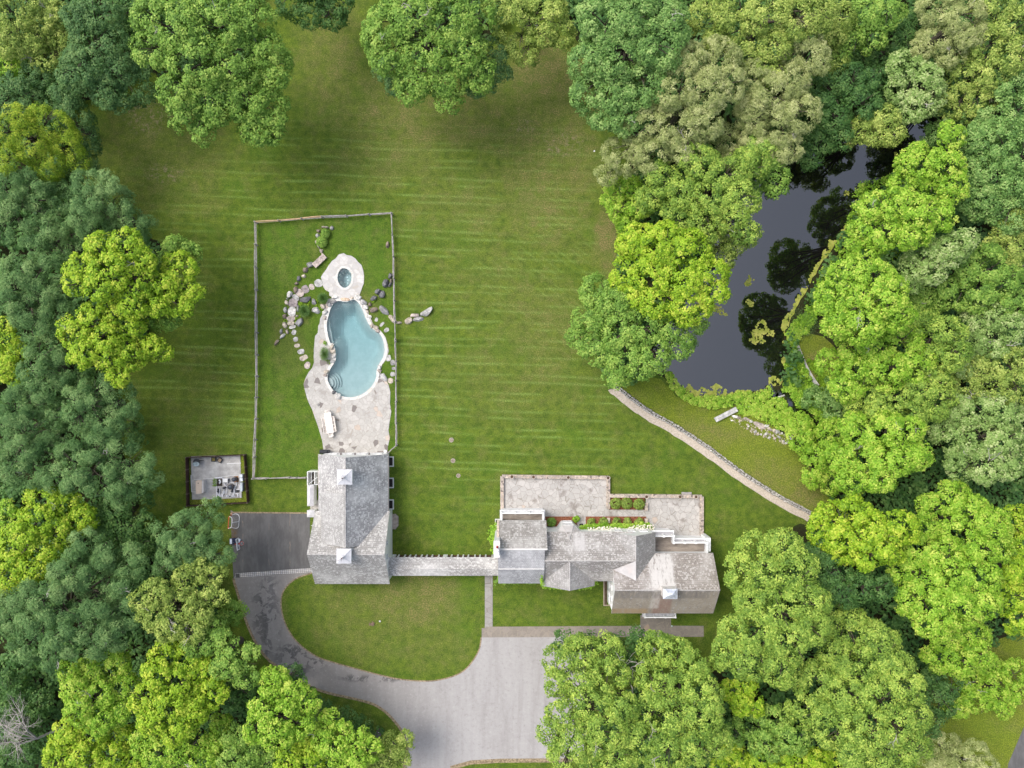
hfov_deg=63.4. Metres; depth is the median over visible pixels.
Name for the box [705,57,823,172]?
willow tree
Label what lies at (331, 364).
pool coping
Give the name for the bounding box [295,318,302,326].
rock
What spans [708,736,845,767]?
broadleaf tree
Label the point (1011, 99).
broadleaf tree
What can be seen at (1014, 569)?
broadleaf tree
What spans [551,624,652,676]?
broadleaf tree
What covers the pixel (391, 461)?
window well
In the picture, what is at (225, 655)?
maple tree
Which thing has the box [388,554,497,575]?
covered walk
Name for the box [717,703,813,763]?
broadleaf tree
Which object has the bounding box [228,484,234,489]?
pool filter
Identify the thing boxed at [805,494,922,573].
maple tree
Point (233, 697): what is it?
broadleaf tree
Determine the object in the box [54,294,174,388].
maple tree
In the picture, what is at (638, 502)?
boxwood shrub
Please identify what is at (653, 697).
oak tree
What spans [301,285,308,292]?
stepping stone
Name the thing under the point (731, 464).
dry stone wall
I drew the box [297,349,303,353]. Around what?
stepping stone
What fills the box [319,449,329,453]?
barbecue
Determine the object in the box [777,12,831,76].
willow tree
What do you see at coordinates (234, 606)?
broadleaf tree
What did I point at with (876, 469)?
broadleaf tree
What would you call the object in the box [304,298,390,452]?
pool terrace
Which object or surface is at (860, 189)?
bank plants
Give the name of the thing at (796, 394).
bank plants
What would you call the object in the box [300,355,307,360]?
stepping stone
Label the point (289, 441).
pool lawn
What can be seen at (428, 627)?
front lawn
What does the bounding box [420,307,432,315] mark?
boulder
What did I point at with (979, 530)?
broadleaf tree
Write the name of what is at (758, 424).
stone
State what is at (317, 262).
slab bench
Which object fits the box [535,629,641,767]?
oak tree
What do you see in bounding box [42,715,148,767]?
broadleaf tree
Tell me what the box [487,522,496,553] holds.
climbing ivy
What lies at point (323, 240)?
green bush
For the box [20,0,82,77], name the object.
broadleaf tree
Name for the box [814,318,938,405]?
broadleaf tree
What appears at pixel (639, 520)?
garden shrub
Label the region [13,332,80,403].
broadleaf tree
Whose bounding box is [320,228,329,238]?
green bush
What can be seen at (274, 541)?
parking court
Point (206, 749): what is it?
broadleaf tree
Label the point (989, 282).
broadleaf tree
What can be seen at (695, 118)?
willow tree
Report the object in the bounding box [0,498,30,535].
broadleaf tree
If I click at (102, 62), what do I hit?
maple tree
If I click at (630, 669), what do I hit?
dead snag
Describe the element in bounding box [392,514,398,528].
door step
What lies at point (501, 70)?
maple tree
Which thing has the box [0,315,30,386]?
broadleaf tree
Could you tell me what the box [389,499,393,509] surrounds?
window well
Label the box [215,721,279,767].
broadleaf tree
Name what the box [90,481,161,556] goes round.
broadleaf tree
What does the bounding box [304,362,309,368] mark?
stepping stone
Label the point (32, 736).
dead tree
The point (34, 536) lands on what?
broadleaf tree
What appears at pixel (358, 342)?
pool basin
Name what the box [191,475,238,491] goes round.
supply pipe
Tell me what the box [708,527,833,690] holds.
oak tree
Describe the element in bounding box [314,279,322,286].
stepping stone
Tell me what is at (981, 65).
broadleaf tree
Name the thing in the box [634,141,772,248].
maple tree
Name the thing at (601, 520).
garden shrub
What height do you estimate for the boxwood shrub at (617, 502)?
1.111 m
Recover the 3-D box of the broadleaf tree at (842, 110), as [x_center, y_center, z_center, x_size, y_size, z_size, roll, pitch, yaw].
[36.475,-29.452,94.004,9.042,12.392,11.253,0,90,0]
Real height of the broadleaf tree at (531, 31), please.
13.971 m
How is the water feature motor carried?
on the equipment pad
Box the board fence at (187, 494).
[185,454,249,506]
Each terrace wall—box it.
[500,474,609,508]
[610,494,703,535]
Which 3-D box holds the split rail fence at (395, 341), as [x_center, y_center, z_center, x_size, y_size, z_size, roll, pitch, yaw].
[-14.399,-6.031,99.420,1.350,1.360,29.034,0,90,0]
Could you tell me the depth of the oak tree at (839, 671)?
85.67 m
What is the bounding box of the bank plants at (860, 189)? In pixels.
[804,149,955,320]
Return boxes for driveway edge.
[231,512,578,767]
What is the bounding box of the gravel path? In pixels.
[608,388,809,520]
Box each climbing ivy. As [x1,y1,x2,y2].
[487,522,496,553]
[493,576,538,585]
[540,575,598,590]
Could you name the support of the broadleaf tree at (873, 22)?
on the ground at (800, 530)
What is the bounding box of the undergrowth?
[0,0,1023,767]
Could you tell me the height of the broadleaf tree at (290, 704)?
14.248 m
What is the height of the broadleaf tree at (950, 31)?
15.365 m
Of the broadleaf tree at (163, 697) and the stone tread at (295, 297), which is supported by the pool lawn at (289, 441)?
the stone tread at (295, 297)
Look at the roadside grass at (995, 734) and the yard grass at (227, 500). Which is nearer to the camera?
the yard grass at (227, 500)
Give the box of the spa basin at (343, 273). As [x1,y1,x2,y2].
[338,268,350,287]
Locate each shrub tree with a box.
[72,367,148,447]
[599,175,653,239]
[784,410,846,497]
[799,375,863,431]
[940,647,1023,720]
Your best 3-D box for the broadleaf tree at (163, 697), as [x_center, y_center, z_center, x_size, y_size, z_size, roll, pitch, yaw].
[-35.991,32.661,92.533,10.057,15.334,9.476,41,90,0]
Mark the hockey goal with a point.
(233, 522)
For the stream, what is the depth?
99.97 m
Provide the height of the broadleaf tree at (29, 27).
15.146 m
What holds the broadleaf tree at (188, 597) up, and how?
on the ground at (800, 530)
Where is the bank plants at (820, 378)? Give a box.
[806,358,831,387]
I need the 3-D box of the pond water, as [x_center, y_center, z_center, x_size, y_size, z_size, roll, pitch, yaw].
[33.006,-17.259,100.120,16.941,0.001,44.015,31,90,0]
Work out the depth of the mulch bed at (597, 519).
99.88 m
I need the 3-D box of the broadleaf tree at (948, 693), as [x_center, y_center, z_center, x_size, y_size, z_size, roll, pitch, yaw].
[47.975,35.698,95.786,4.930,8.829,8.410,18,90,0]
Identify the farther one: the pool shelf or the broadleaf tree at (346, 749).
the pool shelf
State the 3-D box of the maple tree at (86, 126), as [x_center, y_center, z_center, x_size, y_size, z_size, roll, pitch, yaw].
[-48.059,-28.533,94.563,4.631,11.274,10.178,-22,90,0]
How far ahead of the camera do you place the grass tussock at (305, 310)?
99.34 m
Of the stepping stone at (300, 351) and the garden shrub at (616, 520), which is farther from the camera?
the stepping stone at (300, 351)
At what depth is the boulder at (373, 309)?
99.68 m
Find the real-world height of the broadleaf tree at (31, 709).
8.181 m
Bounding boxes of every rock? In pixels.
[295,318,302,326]
[300,297,310,302]
[312,307,319,313]
[335,393,340,399]
[355,294,361,300]
[360,299,366,304]
[380,373,387,380]
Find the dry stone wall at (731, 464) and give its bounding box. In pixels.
[616,387,811,513]
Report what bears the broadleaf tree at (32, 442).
on the ground at (800, 530)
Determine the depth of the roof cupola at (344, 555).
91.81 m
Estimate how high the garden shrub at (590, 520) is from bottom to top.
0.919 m
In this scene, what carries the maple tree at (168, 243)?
on the lawn at (504, 234)
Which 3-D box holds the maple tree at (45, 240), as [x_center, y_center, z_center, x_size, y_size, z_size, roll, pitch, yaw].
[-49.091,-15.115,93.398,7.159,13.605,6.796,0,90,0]
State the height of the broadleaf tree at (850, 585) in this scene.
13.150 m
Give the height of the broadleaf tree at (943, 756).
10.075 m
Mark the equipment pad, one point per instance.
(206, 468)
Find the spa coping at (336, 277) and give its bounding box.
[335,266,353,289]
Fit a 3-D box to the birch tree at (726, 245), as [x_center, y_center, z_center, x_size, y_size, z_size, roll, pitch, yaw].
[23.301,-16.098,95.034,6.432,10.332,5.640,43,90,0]
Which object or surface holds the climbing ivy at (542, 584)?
attached to the house
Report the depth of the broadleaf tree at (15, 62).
89.78 m
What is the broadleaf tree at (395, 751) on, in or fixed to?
on the lawn at (504, 234)
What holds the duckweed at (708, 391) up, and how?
on the pond water
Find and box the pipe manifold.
[215,477,241,497]
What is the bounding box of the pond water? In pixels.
[649,115,933,396]
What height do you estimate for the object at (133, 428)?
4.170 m
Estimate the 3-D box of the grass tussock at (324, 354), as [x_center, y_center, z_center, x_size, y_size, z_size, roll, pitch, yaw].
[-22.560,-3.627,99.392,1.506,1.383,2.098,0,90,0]
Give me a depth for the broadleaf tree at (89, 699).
87.94 m
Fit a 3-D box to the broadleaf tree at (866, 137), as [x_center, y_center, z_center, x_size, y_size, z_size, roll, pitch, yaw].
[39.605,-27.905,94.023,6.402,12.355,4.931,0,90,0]
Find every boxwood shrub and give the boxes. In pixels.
[609,498,621,509]
[621,497,632,508]
[632,498,644,509]
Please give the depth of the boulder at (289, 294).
99.54 m
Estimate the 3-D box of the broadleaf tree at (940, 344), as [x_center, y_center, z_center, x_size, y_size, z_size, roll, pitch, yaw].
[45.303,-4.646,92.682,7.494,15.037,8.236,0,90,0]
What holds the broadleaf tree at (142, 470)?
on the lawn at (504, 234)
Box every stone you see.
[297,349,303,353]
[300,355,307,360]
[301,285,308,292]
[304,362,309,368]
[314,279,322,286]
[753,421,765,428]
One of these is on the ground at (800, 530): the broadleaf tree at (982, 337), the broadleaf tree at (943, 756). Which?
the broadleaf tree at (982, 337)
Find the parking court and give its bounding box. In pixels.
[231,513,309,576]
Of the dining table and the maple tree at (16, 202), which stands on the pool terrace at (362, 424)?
the dining table
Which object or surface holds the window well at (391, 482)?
on the lawn at (504, 234)
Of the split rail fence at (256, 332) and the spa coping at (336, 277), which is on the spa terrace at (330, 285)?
the spa coping at (336, 277)
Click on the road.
(1016, 759)
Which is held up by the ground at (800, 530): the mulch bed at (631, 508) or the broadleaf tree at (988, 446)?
the broadleaf tree at (988, 446)
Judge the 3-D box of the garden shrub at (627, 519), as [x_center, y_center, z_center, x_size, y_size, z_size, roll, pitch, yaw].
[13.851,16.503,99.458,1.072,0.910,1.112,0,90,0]
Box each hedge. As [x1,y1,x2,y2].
[299,686,385,748]
[578,521,654,530]
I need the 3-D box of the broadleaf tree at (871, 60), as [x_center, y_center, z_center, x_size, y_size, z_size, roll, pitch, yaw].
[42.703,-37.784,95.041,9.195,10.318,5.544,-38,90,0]
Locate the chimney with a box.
[493,530,499,557]
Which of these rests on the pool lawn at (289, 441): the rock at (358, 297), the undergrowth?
the rock at (358, 297)
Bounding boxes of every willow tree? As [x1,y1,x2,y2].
[593,33,744,187]
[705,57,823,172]
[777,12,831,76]
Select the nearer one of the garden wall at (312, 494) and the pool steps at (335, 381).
the garden wall at (312, 494)
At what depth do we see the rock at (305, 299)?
99.57 m
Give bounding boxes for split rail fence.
[251,221,258,479]
[253,212,392,222]
[253,476,306,478]
[388,212,397,452]
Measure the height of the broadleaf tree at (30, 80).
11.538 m
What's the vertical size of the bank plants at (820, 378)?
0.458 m
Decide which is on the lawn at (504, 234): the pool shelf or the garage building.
the garage building
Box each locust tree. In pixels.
[894,226,982,294]
[946,115,1023,236]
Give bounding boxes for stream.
[766,383,817,427]
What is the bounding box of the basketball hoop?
[230,538,243,550]
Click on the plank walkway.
(814, 381)
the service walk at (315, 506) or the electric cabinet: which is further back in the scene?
the service walk at (315, 506)
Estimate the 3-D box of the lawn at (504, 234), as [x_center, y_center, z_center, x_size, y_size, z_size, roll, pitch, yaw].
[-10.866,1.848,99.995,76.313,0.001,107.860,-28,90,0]
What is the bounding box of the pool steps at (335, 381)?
[328,372,341,389]
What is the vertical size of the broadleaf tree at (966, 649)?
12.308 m
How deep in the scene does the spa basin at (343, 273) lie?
100.89 m
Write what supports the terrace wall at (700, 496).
on the lawn at (504, 234)
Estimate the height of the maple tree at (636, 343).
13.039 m
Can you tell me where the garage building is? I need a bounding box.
[307,453,391,583]
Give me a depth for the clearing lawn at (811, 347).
99.99 m
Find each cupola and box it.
[336,547,352,563]
[337,469,352,484]
[661,586,676,598]
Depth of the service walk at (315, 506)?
99.98 m
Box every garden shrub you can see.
[546,517,556,526]
[572,515,579,522]
[587,518,594,523]
[599,517,607,523]
[612,517,620,523]
[623,517,631,523]
[634,517,642,522]
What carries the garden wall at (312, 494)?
on the lawn at (504, 234)
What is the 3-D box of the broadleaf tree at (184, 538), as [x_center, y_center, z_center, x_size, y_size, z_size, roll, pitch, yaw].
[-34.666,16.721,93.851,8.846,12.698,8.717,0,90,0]
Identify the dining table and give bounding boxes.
[324,412,333,433]
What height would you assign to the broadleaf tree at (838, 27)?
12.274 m
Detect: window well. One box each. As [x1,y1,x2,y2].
[389,456,393,466]
[389,478,393,487]
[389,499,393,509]
[603,581,609,605]
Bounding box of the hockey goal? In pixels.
[228,514,239,528]
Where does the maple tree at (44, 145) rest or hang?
on the lawn at (504, 234)
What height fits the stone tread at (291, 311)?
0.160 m
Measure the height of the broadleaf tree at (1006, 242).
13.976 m
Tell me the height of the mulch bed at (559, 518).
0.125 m
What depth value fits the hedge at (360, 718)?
96.84 m
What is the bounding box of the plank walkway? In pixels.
[796,345,818,385]
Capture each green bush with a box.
[316,236,327,247]
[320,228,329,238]
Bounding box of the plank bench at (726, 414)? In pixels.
[714,407,737,421]
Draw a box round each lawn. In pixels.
[66,0,820,767]
[255,215,396,477]
[282,574,484,679]
[493,575,732,625]
[617,378,837,518]
[799,334,841,393]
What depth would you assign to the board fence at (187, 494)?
99.36 m
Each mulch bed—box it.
[545,516,576,525]
[586,516,645,523]
[609,498,644,509]
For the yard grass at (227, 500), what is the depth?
99.97 m
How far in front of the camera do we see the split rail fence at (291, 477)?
99.22 m
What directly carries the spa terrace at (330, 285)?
on the pool lawn at (289, 441)
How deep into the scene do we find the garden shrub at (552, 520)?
99.24 m
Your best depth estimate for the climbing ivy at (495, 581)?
96.03 m
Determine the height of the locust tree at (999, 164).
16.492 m
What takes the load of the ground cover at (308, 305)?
on the pool lawn at (289, 441)
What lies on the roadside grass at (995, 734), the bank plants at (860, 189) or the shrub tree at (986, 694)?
the shrub tree at (986, 694)
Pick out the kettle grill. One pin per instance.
(196, 462)
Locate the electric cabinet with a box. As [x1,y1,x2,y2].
[240,482,243,490]
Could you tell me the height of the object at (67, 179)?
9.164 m
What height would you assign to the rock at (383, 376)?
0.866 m
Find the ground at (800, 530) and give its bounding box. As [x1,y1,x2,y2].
[0,0,1023,767]
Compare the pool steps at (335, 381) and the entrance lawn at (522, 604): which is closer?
the entrance lawn at (522, 604)
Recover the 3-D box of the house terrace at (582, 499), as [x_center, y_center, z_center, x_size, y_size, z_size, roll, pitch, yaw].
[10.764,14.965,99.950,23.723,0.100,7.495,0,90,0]
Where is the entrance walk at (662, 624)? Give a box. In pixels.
[482,615,703,636]
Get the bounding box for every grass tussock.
[298,304,309,316]
[317,292,327,303]
[319,346,329,360]
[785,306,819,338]
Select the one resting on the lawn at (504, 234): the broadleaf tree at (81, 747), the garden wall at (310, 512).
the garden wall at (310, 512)
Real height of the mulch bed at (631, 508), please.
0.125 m
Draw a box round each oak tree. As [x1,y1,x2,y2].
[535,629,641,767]
[615,629,733,767]
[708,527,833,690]
[784,602,935,767]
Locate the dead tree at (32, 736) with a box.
[0,693,62,762]
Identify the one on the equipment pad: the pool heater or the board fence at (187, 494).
the pool heater
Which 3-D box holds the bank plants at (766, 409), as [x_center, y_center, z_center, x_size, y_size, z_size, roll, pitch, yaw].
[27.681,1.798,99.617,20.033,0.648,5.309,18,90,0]
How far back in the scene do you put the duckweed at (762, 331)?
100.09 m
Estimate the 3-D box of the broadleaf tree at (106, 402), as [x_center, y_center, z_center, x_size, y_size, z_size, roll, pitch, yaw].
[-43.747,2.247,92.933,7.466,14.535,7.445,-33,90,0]
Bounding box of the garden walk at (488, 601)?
[485,576,492,626]
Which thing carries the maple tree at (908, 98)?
on the ground at (800, 530)
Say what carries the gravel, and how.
on the pond bank lawn at (773, 465)
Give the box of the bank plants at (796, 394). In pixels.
[781,311,835,428]
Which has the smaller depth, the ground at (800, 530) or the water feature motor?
the water feature motor
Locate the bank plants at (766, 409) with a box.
[664,370,815,438]
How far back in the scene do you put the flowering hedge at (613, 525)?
97.85 m
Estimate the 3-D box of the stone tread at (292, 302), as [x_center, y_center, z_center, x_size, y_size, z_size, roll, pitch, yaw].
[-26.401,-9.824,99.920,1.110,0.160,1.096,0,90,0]
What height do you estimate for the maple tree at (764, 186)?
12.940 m
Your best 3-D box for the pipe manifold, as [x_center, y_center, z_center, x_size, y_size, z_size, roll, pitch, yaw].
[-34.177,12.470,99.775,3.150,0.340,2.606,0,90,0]
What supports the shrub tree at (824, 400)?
on the ground at (800, 530)
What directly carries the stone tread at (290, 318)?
on the pool lawn at (289, 441)
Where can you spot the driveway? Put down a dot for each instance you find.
(492, 701)
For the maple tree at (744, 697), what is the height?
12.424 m
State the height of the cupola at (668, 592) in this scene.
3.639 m
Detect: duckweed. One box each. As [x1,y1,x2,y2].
[667,371,782,398]
[715,152,896,344]
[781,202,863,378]
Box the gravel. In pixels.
[730,415,789,444]
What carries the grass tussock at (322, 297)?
on the pool lawn at (289, 441)
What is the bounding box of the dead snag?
[615,651,642,692]
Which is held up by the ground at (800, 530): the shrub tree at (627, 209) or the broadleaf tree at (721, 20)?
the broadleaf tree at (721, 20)
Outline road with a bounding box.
[1008,728,1023,767]
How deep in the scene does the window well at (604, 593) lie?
99.98 m
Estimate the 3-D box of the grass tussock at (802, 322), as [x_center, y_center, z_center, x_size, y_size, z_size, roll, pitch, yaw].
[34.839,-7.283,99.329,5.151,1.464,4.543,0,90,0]
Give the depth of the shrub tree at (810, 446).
96.11 m
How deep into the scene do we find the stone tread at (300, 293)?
99.84 m
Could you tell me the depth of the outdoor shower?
98.70 m
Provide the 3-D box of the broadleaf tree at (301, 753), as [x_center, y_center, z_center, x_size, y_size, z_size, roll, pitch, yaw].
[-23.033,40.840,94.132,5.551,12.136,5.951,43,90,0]
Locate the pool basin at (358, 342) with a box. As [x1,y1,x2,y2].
[327,300,382,396]
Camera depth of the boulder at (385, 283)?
99.56 m
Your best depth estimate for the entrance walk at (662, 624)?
99.98 m
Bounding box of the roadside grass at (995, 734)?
[906,634,1023,767]
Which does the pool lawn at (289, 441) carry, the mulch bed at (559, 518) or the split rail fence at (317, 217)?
the split rail fence at (317, 217)
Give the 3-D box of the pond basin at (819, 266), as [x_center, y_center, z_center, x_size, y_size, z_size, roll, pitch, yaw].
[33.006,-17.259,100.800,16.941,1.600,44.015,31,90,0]
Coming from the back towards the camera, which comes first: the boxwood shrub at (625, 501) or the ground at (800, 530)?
the ground at (800, 530)
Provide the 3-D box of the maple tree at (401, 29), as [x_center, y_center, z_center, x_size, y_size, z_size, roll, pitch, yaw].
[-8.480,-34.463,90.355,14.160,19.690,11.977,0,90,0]
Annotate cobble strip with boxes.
[235,568,311,577]
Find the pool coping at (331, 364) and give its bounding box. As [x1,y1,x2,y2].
[324,297,387,399]
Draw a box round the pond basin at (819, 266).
[659,114,934,393]
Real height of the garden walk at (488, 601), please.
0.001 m
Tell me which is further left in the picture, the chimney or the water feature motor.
the water feature motor
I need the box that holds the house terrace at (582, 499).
[504,478,699,534]
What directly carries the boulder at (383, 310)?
on the pool lawn at (289, 441)
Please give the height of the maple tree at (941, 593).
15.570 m
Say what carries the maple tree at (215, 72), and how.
on the ground at (800, 530)
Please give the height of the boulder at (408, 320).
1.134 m
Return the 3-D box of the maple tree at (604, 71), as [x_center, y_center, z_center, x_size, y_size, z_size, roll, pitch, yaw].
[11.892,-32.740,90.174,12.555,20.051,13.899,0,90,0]
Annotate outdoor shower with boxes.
[307,470,317,484]
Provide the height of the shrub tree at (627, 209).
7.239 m
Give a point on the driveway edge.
(523, 760)
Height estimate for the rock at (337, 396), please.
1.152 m
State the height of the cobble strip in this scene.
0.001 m
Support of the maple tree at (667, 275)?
on the ground at (800, 530)
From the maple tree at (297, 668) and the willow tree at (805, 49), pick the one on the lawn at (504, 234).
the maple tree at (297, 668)
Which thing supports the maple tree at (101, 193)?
on the lawn at (504, 234)
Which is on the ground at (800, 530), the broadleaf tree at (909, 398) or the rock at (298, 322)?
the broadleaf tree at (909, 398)
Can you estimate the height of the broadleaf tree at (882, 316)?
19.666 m
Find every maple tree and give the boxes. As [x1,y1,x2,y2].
[44,81,103,171]
[52,0,159,117]
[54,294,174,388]
[60,225,206,320]
[127,0,295,148]
[131,233,202,333]
[179,611,261,690]
[274,662,307,692]
[359,0,497,116]
[370,34,513,99]
[563,271,709,390]
[566,0,692,138]
[608,219,731,327]
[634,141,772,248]
[719,675,766,718]
[740,135,791,199]
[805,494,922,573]
[883,47,948,125]
[885,530,1004,644]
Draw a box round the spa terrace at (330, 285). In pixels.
[321,253,363,297]
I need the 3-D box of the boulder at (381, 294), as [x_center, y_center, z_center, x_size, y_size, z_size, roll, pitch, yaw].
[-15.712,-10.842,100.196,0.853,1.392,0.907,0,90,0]
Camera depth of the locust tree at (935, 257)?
84.91 m
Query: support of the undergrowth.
on the lawn at (504, 234)
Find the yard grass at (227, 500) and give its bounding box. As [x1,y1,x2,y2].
[190,455,246,503]
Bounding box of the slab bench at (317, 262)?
[312,254,326,267]
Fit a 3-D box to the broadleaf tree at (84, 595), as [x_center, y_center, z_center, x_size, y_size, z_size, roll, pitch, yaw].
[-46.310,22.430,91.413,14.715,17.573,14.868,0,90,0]
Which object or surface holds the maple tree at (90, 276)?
on the ground at (800, 530)
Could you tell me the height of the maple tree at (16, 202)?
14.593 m
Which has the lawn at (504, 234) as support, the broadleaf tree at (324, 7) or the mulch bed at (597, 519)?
the broadleaf tree at (324, 7)
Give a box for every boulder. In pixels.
[287,291,292,297]
[369,307,377,312]
[379,291,384,297]
[379,305,388,314]
[382,279,388,287]
[405,317,412,323]
[413,317,423,321]
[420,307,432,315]
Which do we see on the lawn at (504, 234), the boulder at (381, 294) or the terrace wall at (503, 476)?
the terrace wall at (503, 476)
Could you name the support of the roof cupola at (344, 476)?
on the garage building
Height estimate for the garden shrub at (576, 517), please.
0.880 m
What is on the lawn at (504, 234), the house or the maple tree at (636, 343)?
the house
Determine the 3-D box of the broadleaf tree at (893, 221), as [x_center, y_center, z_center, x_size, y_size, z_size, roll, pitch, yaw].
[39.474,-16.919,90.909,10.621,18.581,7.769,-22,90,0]
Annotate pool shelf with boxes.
[327,316,333,343]
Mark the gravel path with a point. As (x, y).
(690, 441)
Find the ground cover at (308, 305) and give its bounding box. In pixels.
[283,299,375,321]
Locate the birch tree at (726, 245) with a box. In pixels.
[695,216,758,270]
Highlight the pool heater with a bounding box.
[196,479,206,493]
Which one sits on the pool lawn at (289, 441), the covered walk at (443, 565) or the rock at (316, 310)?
the rock at (316, 310)
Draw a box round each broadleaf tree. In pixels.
[0,0,69,61]
[0,43,38,83]
[0,57,55,116]
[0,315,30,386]
[0,483,100,596]
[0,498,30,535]
[0,526,149,675]
[0,667,55,767]
[13,332,80,403]
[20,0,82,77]
[40,428,166,510]
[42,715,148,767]
[55,648,142,738]
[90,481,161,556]
[108,0,159,42]
[126,550,230,646]
[126,638,230,749]
[127,712,233,767]
[149,495,237,577]
[210,598,249,629]
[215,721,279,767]
[217,674,262,711]
[242,664,322,751]
[272,727,331,767]
[274,0,355,33]
[309,707,385,767]
[366,728,414,767]
[480,0,577,68]
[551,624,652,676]
[685,0,841,89]
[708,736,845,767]
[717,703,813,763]
[794,531,897,610]
[797,60,889,172]
[812,255,919,350]
[813,0,858,86]
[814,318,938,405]
[823,408,935,496]
[831,0,908,63]
[840,362,959,433]
[842,102,909,149]
[843,185,959,263]
[848,6,930,75]
[885,119,970,219]
[899,303,974,377]
[908,242,1023,316]
[908,478,1016,569]
[909,0,989,71]
[916,665,964,740]
[917,618,996,680]
[917,730,999,767]
[919,69,1023,148]
[926,388,1023,487]
[936,0,1023,123]
[950,343,1023,409]
[951,296,1023,379]
[980,206,1023,280]
[989,503,1023,636]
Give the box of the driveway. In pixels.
[231,511,585,767]
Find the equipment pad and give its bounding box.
[191,455,241,498]
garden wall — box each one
[307,483,316,505]
[307,509,316,516]
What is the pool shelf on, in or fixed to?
in the pool basin at (358, 342)
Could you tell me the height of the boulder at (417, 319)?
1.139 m
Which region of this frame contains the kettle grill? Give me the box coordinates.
[193,459,203,465]
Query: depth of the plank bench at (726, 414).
99.56 m
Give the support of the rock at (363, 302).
on the pool lawn at (289, 441)
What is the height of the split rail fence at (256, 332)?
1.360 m
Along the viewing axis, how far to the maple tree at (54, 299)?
85.99 m
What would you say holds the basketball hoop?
on the parking court
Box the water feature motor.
[217,479,221,485]
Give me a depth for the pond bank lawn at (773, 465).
99.99 m
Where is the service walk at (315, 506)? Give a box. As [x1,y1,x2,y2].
[310,500,317,510]
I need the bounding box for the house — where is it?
[497,508,719,617]
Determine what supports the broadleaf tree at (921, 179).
on the ground at (800, 530)
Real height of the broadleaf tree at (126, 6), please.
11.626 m
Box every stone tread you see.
[286,316,294,320]
[288,298,297,306]
[288,307,295,315]
[292,294,299,300]
[296,289,303,296]

